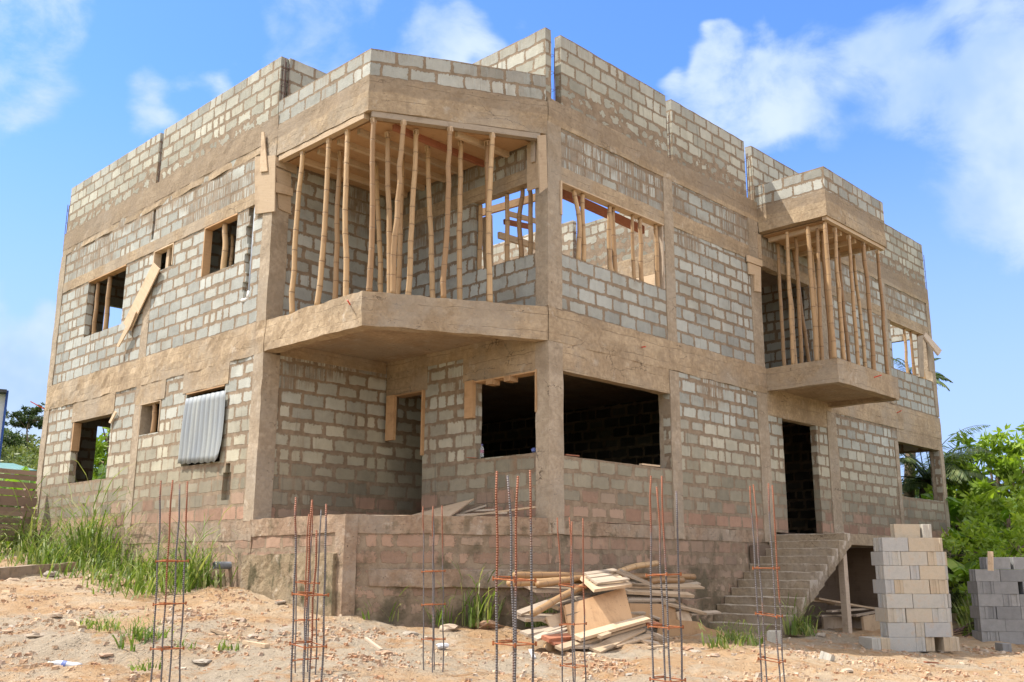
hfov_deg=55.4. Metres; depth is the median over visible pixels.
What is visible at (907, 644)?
concrete block
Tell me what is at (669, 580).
bamboo pole
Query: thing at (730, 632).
grass
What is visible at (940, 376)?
palm tree
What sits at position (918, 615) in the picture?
concrete block
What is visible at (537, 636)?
plank
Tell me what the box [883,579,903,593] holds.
concrete block
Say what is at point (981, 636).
concrete block
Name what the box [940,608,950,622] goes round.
concrete block
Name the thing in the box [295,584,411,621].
grass
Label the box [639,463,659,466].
wood scrap
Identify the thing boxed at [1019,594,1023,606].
concrete block
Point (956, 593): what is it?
shrub
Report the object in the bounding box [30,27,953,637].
unfinished house
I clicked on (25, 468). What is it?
banana plant
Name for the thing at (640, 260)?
bamboo prop
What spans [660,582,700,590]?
plank
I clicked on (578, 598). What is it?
plank
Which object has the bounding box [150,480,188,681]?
rebar cage
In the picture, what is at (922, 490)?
palm tree
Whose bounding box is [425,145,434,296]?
bamboo prop
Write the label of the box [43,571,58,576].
stone
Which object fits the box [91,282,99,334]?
bamboo prop
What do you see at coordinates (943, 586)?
concrete block
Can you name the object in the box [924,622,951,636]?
concrete block
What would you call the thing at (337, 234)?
bamboo prop
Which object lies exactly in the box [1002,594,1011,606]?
concrete block
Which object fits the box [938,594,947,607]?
concrete block
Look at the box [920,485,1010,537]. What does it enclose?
banana plant
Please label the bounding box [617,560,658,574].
bamboo pole
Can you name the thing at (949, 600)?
concrete block
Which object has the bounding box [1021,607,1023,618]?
concrete block
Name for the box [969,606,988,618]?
concrete block
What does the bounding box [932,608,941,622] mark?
concrete block
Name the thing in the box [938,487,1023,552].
shrub
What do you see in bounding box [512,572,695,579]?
bamboo pole
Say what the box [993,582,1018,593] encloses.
concrete block
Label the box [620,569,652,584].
plank
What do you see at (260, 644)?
wood scrap
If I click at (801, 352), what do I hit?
bamboo prop
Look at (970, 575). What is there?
concrete block
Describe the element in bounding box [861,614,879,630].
loose board
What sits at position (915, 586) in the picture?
concrete block
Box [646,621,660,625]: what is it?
plank
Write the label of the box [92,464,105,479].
banana plant
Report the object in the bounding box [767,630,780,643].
concrete block
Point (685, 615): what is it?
plank
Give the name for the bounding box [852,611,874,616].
plank
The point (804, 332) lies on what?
bamboo prop
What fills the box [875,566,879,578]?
concrete block
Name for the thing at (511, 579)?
rebar cage
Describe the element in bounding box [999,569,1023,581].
concrete block
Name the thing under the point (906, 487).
palm tree
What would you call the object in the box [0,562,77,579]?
concrete kerb
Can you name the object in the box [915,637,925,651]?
concrete block
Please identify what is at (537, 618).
plank
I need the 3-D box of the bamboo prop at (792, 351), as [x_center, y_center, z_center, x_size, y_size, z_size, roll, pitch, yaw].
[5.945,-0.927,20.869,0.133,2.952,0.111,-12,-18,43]
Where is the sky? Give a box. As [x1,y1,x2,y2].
[0,0,1023,497]
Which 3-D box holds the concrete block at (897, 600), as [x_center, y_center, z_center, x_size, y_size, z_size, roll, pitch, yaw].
[6.306,4.252,15.944,0.440,0.222,0.148,1,-13,-5]
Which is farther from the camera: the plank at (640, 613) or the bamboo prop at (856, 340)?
the bamboo prop at (856, 340)
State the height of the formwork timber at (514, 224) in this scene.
0.188 m
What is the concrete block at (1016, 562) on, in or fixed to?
on the concrete block
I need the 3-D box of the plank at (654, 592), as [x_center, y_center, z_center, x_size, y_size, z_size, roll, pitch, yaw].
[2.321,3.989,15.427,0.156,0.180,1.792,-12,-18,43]
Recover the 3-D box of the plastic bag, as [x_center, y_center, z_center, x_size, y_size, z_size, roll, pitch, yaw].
[-0.853,3.761,12.014,0.163,0.082,0.150,5,-14,-21]
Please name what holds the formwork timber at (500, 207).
in the unfinished house
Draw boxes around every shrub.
[93,427,110,479]
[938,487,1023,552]
[940,500,1023,560]
[944,512,1023,566]
[946,546,974,609]
[948,535,1014,596]
[958,526,1023,595]
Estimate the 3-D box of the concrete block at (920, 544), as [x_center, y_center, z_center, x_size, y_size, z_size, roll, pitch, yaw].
[6.768,3.385,16.198,0.442,0.222,0.150,1,-13,-5]
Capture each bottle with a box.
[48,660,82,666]
[480,444,483,456]
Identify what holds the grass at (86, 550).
on the ground at (239, 669)
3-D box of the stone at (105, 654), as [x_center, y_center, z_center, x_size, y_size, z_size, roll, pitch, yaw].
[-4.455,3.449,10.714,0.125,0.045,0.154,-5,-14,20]
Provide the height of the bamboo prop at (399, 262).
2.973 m
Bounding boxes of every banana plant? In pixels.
[0,466,29,541]
[0,473,14,529]
[4,474,36,524]
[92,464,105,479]
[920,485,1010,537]
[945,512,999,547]
[947,558,979,621]
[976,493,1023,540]
[985,533,1023,555]
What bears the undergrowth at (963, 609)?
on the ground at (239, 669)
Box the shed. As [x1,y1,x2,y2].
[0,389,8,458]
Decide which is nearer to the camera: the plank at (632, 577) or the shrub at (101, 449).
the plank at (632, 577)
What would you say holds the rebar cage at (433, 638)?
on the ground at (239, 669)
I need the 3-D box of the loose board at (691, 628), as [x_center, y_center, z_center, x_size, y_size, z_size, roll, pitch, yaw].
[2.808,4.556,15.166,1.472,0.496,0.036,9,-16,-33]
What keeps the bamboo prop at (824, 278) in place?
on the unfinished house
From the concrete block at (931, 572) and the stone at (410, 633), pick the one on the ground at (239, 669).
the stone at (410, 633)
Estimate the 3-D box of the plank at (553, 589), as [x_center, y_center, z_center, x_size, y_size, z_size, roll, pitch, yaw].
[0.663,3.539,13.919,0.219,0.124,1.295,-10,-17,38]
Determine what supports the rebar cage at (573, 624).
on the ground at (239, 669)
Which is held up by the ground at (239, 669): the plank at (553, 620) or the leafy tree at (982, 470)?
the leafy tree at (982, 470)
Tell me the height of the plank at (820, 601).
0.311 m
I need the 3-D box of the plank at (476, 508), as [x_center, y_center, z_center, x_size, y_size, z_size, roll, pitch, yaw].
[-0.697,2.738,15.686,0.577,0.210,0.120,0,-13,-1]
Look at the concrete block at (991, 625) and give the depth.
18.14 m
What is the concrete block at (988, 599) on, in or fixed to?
on the concrete block at (991, 612)
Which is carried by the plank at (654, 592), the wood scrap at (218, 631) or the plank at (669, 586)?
the plank at (669, 586)
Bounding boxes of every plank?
[109,411,116,422]
[117,310,136,346]
[123,263,159,330]
[452,505,486,515]
[457,512,508,515]
[460,509,494,511]
[464,506,535,515]
[517,588,590,615]
[517,613,557,621]
[520,625,548,635]
[524,585,590,592]
[526,627,566,640]
[541,625,566,631]
[541,633,571,642]
[545,612,565,626]
[550,593,584,607]
[550,641,567,645]
[552,603,569,609]
[555,621,650,650]
[574,595,596,600]
[574,615,650,640]
[575,643,615,649]
[589,628,645,652]
[597,631,610,638]
[615,633,650,647]
[616,571,649,584]
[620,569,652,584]
[625,588,694,597]
[626,594,649,597]
[627,596,675,601]
[628,583,704,588]
[628,602,661,603]
[629,603,676,620]
[631,611,645,614]
[631,636,660,644]
[640,639,659,645]
[641,627,666,640]
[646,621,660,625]
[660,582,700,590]
[660,601,706,614]
[675,610,691,620]
[689,610,720,614]
[813,600,874,607]
[815,597,874,609]
[817,614,867,616]
[826,608,870,611]
[827,603,869,607]
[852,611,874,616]
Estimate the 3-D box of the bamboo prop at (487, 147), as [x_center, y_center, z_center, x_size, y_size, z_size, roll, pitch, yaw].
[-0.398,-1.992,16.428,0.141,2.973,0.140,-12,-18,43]
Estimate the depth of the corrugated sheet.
17.78 m
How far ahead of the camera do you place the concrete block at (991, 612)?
18.20 m
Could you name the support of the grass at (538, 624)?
on the ground at (239, 669)
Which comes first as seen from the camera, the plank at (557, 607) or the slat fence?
the plank at (557, 607)
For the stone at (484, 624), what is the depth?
14.35 m
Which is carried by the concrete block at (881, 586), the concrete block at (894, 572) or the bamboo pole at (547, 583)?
the concrete block at (894, 572)
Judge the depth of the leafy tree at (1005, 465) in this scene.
29.16 m
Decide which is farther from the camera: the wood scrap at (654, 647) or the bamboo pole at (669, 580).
the bamboo pole at (669, 580)
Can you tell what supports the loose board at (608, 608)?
on the plank at (555, 637)
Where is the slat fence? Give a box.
[0,468,36,540]
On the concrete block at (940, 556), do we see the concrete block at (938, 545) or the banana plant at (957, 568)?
the concrete block at (938, 545)
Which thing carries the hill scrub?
on the ground at (239, 669)
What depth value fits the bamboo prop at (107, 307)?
22.05 m
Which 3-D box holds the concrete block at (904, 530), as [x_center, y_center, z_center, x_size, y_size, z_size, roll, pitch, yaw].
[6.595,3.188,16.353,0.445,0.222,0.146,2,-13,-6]
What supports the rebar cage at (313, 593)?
on the ground at (239, 669)
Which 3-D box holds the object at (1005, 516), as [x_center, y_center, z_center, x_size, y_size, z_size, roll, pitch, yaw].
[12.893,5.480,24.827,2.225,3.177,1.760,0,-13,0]
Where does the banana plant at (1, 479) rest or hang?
on the ground at (239, 669)
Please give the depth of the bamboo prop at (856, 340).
21.05 m
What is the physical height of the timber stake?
0.361 m
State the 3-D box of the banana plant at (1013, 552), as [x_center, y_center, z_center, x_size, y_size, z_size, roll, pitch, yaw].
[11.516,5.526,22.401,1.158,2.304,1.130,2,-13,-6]
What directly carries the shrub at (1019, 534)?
on the ground at (239, 669)
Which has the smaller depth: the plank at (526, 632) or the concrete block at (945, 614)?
the plank at (526, 632)
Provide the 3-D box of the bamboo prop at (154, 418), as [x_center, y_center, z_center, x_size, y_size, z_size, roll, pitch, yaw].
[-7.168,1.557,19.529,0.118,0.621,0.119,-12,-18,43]
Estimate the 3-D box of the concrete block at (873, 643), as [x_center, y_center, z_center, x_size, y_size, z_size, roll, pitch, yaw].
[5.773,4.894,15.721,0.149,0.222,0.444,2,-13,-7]
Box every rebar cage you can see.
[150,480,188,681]
[289,497,328,681]
[421,506,445,672]
[492,470,536,681]
[557,517,587,681]
[646,476,685,681]
[749,483,785,681]
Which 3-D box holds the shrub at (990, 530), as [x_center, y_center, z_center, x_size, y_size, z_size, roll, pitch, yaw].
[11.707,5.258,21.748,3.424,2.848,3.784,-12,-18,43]
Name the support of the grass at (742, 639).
on the ground at (239, 669)
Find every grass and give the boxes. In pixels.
[0,456,239,599]
[79,614,239,670]
[85,608,179,651]
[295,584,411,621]
[413,556,522,627]
[508,593,560,626]
[697,619,770,649]
[710,618,753,641]
[768,594,823,636]
[950,587,974,635]
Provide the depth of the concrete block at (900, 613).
15.83 m
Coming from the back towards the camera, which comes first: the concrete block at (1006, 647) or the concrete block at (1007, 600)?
the concrete block at (1007, 600)
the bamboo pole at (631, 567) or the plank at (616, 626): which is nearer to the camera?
the plank at (616, 626)
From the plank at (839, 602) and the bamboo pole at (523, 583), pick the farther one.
the plank at (839, 602)
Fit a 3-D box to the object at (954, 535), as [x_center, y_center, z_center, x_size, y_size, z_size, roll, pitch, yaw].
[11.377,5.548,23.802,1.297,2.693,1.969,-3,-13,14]
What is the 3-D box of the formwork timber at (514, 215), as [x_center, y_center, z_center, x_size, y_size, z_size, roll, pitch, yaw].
[0.325,-2.508,20.024,0.060,0.188,1.270,-12,-18,43]
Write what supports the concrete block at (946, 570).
on the concrete block
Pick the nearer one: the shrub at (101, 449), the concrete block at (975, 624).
the concrete block at (975, 624)
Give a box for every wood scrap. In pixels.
[2,590,15,592]
[65,619,85,627]
[210,628,226,634]
[242,640,269,647]
[364,637,382,650]
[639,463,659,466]
[646,645,667,648]
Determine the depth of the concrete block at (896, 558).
16.04 m
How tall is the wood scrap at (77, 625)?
0.098 m
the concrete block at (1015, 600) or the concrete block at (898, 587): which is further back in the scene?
the concrete block at (1015, 600)
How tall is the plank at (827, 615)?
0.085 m
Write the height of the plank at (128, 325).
0.716 m
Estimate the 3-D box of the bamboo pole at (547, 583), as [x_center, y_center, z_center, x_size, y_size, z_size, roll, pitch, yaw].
[0.773,3.419,13.878,0.098,0.164,1.377,-10,-16,36]
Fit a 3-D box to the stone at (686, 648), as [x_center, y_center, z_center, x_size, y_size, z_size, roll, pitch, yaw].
[2.397,4.228,13.367,0.186,0.087,0.198,-3,-13,14]
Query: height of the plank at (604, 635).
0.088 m
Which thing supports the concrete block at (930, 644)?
on the ground at (239, 669)
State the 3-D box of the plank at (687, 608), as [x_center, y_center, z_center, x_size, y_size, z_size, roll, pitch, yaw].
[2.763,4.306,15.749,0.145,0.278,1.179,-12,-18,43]
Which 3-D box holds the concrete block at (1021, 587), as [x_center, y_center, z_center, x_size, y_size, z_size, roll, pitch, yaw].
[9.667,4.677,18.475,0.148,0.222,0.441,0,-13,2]
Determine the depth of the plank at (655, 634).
14.19 m
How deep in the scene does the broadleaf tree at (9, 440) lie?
84.75 m
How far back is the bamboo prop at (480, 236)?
17.66 m
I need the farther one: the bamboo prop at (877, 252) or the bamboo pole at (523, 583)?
the bamboo prop at (877, 252)
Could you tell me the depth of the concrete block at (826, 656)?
13.04 m
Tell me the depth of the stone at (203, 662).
10.53 m
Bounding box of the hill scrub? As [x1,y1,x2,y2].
[0,427,40,524]
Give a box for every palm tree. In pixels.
[893,358,952,497]
[899,425,997,498]
[900,445,1000,497]
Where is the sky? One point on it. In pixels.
(918, 105)
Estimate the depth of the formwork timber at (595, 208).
18.45 m
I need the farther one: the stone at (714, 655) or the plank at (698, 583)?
the plank at (698, 583)
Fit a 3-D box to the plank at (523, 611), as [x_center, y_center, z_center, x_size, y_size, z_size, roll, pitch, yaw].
[0.634,3.564,13.477,0.104,0.376,2.126,-8,-15,31]
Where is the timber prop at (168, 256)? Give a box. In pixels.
[165,248,171,267]
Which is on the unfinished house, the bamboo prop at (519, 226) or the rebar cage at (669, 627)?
the bamboo prop at (519, 226)
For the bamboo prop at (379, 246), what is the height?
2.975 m
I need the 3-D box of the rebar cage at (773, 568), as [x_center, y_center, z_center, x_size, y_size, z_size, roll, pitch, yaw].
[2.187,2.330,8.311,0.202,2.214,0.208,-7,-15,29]
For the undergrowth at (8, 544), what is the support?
on the ground at (239, 669)
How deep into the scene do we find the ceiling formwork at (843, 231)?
21.78 m
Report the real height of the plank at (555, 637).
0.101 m
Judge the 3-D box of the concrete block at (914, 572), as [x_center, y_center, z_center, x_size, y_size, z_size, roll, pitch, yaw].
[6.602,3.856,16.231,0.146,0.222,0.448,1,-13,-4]
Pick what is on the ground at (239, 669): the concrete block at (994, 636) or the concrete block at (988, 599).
the concrete block at (994, 636)
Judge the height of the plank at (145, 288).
1.335 m
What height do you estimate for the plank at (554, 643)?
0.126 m
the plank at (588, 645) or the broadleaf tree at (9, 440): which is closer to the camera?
the plank at (588, 645)
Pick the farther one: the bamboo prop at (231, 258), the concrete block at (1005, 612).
the bamboo prop at (231, 258)
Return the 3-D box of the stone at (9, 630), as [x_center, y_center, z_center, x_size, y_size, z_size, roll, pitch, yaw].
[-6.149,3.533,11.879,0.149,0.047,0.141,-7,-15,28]
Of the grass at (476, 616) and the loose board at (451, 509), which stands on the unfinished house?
the loose board at (451, 509)
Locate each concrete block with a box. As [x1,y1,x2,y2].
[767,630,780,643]
[819,651,834,660]
[859,636,880,649]
[868,636,890,649]
[871,551,892,564]
[873,538,901,551]
[873,579,894,593]
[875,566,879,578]
[875,607,896,622]
[878,537,908,551]
[878,594,882,607]
[879,566,909,579]
[880,622,884,635]
[882,594,912,607]
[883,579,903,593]
[884,622,915,636]
[885,637,916,651]
[890,524,919,537]
[892,552,900,564]
[896,608,905,622]
[900,552,927,565]
[903,580,929,593]
[905,538,934,551]
[905,608,932,622]
[909,566,919,579]
[912,594,939,607]
[915,623,924,636]
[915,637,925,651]
[919,524,931,537]
[919,566,945,579]
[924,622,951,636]
[925,637,934,651]
[927,552,936,565]
[929,580,938,593]
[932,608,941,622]
[934,538,942,551]
[934,637,952,651]
[936,552,945,565]
[938,580,947,593]
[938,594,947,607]
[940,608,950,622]
[945,566,947,579]
[947,594,951,607]
[952,636,959,650]
[967,581,985,593]
[969,569,972,580]
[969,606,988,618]
[971,594,975,605]
[972,569,1000,581]
[972,630,990,641]
[974,618,977,630]
[975,594,1003,605]
[977,619,1005,631]
[978,581,993,593]
[979,557,982,568]
[982,557,1010,568]
[986,606,996,618]
[990,632,998,640]
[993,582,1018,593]
[994,606,1021,618]
[995,643,1011,651]
[998,632,1023,644]
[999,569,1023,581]
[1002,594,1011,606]
[1005,619,1023,631]
[1010,557,1023,568]
[1011,594,1019,606]
[1018,582,1023,593]
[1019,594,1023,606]
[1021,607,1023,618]
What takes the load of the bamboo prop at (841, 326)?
on the unfinished house
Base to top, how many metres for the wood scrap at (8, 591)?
0.045 m
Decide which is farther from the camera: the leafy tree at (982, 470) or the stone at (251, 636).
the leafy tree at (982, 470)
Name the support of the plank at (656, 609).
on the plank at (685, 615)
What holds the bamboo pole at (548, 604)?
on the plank at (523, 611)
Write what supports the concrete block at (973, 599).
on the concrete block at (991, 612)
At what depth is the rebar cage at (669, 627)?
7.09 m
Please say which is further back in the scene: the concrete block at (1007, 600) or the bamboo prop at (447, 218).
the concrete block at (1007, 600)
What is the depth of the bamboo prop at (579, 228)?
16.97 m
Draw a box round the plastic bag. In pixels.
[436,643,448,649]
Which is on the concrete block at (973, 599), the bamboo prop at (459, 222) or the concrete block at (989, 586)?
the concrete block at (989, 586)
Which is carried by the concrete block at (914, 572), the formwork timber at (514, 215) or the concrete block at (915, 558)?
the concrete block at (915, 558)
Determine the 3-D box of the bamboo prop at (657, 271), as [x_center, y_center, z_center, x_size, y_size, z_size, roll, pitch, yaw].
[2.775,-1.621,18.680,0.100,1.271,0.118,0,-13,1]
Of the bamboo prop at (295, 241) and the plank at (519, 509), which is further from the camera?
the bamboo prop at (295, 241)
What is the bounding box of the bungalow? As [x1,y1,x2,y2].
[0,463,36,470]
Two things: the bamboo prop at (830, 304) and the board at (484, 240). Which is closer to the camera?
the board at (484, 240)
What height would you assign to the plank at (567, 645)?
0.289 m
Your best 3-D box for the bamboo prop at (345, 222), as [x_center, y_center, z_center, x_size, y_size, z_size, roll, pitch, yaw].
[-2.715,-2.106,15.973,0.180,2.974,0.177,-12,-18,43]
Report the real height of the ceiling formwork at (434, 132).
0.155 m
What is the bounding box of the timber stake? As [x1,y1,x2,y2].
[988,551,993,570]
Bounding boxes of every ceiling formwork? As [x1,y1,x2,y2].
[278,111,539,198]
[763,216,884,262]
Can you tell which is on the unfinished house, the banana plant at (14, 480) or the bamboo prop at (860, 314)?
the bamboo prop at (860, 314)
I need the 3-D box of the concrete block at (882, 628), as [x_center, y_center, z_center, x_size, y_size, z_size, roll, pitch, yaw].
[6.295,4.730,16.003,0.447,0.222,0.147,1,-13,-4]
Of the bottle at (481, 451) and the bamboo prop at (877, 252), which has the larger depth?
the bamboo prop at (877, 252)
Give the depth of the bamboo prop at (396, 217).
15.61 m
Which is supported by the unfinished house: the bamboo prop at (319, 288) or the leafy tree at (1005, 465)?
the bamboo prop at (319, 288)
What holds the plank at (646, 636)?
on the ground at (239, 669)
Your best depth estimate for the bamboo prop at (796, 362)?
21.84 m
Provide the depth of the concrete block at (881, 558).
16.07 m
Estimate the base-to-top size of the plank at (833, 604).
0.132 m
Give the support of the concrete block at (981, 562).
on the concrete block at (970, 575)
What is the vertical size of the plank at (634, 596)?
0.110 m
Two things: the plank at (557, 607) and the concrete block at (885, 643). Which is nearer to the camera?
the plank at (557, 607)
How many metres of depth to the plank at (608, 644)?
13.12 m
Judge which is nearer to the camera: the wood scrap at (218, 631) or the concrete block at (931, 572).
the wood scrap at (218, 631)
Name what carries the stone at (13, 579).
on the ground at (239, 669)
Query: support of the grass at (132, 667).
on the ground at (239, 669)
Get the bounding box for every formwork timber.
[483,193,535,215]
[497,232,534,249]
[503,219,527,228]
[510,211,535,223]
[562,189,644,233]
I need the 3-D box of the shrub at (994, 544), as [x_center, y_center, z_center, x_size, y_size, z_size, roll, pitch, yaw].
[10.663,5.386,21.097,2.571,2.366,2.813,6,-14,-23]
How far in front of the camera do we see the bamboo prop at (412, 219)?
15.99 m
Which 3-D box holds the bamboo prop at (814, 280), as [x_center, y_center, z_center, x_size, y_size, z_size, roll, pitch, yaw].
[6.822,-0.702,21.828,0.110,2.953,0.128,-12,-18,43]
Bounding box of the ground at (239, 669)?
[0,447,1023,681]
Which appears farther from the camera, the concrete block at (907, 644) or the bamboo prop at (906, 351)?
the bamboo prop at (906, 351)
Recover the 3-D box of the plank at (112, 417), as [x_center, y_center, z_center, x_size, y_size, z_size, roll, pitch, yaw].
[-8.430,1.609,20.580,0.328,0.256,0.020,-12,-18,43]
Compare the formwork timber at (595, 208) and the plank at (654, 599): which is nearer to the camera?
the plank at (654, 599)
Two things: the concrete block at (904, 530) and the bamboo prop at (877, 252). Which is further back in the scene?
the bamboo prop at (877, 252)
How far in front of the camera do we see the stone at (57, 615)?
12.97 m
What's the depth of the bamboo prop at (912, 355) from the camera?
27.08 m
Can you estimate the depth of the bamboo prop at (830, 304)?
20.21 m
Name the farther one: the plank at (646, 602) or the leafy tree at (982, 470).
the leafy tree at (982, 470)
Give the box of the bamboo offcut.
[543,641,554,650]
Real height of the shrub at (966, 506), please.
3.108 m
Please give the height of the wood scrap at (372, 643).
0.138 m
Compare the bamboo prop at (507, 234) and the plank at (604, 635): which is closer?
the plank at (604, 635)
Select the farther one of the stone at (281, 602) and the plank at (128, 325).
the plank at (128, 325)
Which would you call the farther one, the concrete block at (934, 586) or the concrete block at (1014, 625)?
the concrete block at (1014, 625)
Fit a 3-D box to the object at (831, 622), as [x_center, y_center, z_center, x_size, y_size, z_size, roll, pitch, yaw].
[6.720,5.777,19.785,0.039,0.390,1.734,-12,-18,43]
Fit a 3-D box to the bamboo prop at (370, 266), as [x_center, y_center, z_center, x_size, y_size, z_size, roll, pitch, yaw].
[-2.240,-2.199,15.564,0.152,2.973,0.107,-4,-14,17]
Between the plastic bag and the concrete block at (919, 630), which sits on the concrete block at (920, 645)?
the concrete block at (919, 630)
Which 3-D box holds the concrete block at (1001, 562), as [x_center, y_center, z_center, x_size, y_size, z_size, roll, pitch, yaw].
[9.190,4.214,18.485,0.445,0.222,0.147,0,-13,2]
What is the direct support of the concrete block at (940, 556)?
on the concrete block
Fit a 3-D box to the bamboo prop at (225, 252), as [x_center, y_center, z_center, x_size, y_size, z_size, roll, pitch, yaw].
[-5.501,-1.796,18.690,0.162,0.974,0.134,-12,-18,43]
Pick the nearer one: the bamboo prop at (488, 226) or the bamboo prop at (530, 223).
the bamboo prop at (488, 226)
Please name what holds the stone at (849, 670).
on the ground at (239, 669)
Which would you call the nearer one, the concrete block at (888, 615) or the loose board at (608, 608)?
the loose board at (608, 608)
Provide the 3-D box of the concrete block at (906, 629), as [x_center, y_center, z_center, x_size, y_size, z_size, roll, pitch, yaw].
[6.307,4.696,15.855,0.448,0.222,0.148,1,-13,-4]
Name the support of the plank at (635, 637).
on the ground at (239, 669)
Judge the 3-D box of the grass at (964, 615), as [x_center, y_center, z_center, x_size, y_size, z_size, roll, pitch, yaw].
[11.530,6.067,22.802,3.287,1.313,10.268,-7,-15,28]
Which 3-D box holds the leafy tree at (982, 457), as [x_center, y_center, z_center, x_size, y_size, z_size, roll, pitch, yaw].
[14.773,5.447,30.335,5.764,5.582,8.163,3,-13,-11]
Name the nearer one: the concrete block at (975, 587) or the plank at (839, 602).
the concrete block at (975, 587)
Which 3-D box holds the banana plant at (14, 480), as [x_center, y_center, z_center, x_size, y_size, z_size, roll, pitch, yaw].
[-12.405,4.267,24.700,1.612,2.427,1.537,-12,-18,43]
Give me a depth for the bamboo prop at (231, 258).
19.27 m
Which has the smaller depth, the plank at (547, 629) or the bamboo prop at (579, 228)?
the plank at (547, 629)
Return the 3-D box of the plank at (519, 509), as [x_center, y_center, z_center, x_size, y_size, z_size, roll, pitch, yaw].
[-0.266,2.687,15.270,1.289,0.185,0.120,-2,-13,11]
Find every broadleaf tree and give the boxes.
[3,428,29,446]
[5,402,44,448]
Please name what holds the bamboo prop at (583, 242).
on the unfinished house
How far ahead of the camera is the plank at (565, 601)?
13.51 m
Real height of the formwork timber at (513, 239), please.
0.154 m
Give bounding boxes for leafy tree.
[924,423,1023,559]
[943,443,989,531]
[951,422,1023,522]
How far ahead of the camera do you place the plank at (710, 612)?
16.26 m
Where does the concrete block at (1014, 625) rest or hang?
on the concrete block at (1014, 637)
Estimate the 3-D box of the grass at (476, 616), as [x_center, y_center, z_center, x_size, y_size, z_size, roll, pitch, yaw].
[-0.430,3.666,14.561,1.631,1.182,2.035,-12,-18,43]
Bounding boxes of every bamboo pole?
[506,577,582,586]
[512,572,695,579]
[530,583,587,616]
[535,575,585,587]
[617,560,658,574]
[647,577,684,583]
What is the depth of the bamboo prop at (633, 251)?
18.13 m
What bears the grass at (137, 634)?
on the ground at (239, 669)
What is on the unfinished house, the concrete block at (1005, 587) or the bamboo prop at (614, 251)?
the bamboo prop at (614, 251)
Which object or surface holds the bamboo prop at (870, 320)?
on the unfinished house
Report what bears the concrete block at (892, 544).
on the concrete block at (881, 558)
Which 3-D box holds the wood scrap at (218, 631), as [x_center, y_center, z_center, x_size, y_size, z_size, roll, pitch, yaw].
[-3.811,3.775,12.653,0.228,0.079,0.030,-2,-13,10]
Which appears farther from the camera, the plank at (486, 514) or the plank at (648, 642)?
the plank at (486, 514)
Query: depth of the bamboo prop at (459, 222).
16.38 m
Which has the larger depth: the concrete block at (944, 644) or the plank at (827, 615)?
the plank at (827, 615)
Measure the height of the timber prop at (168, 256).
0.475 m
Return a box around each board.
[413,499,473,515]
[482,215,493,267]
[563,588,631,634]
[580,568,631,591]
[657,618,724,636]
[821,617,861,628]
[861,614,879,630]
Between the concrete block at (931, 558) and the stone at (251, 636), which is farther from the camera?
the concrete block at (931, 558)
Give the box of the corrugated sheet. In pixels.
[177,390,225,463]
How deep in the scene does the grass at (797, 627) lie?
16.85 m
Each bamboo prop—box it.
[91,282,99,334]
[103,276,111,329]
[150,403,157,432]
[220,223,228,269]
[229,234,234,265]
[289,150,304,312]
[314,138,330,304]
[332,151,342,298]
[342,129,349,295]
[366,117,375,291]
[375,162,382,292]
[384,131,391,292]
[390,119,405,293]
[396,154,404,293]
[405,129,418,294]
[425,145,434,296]
[440,126,452,297]
[456,140,463,298]
[477,204,482,269]
[484,140,489,300]
[486,132,494,301]
[504,194,509,261]
[517,189,524,257]
[528,190,533,254]
[571,190,581,259]
[580,193,585,261]
[607,205,612,270]
[611,208,617,272]
[631,214,635,278]
[638,217,643,280]
[653,224,659,286]
[776,243,785,365]
[785,232,794,363]
[790,260,797,363]
[792,250,810,361]
[794,237,803,362]
[806,226,818,360]
[811,246,819,359]
[816,228,823,359]
[820,231,831,357]
[823,222,836,357]
[832,227,846,360]
[833,239,841,358]
[838,248,850,361]
[846,235,859,364]
[852,255,866,366]
[861,243,876,370]
[875,250,889,374]
[903,329,909,372]
[909,331,915,375]
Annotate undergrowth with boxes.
[0,507,32,547]
[955,583,971,629]
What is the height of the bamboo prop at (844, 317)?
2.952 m
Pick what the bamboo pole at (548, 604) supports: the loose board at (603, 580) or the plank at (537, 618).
the loose board at (603, 580)
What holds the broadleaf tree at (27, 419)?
on the ground at (239, 669)
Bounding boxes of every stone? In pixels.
[2,629,12,632]
[5,578,19,580]
[26,633,43,637]
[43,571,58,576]
[50,613,62,617]
[98,653,113,656]
[192,659,211,665]
[246,634,258,637]
[274,600,285,603]
[380,650,393,654]
[403,631,418,635]
[439,624,457,631]
[472,620,502,629]
[680,646,693,650]
[710,653,720,656]
[815,633,825,636]
[841,668,852,672]
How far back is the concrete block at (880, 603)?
16.09 m
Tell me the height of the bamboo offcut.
0.130 m
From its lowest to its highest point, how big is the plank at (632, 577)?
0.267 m
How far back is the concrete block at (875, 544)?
16.27 m
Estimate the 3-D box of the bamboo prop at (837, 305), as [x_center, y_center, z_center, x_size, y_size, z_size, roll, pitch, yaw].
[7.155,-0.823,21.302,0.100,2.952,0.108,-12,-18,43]
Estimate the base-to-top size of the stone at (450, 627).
0.126 m
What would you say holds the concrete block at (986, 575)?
on the concrete block at (989, 586)
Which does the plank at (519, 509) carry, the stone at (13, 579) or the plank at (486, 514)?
the plank at (486, 514)
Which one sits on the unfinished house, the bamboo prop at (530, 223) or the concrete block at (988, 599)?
the bamboo prop at (530, 223)

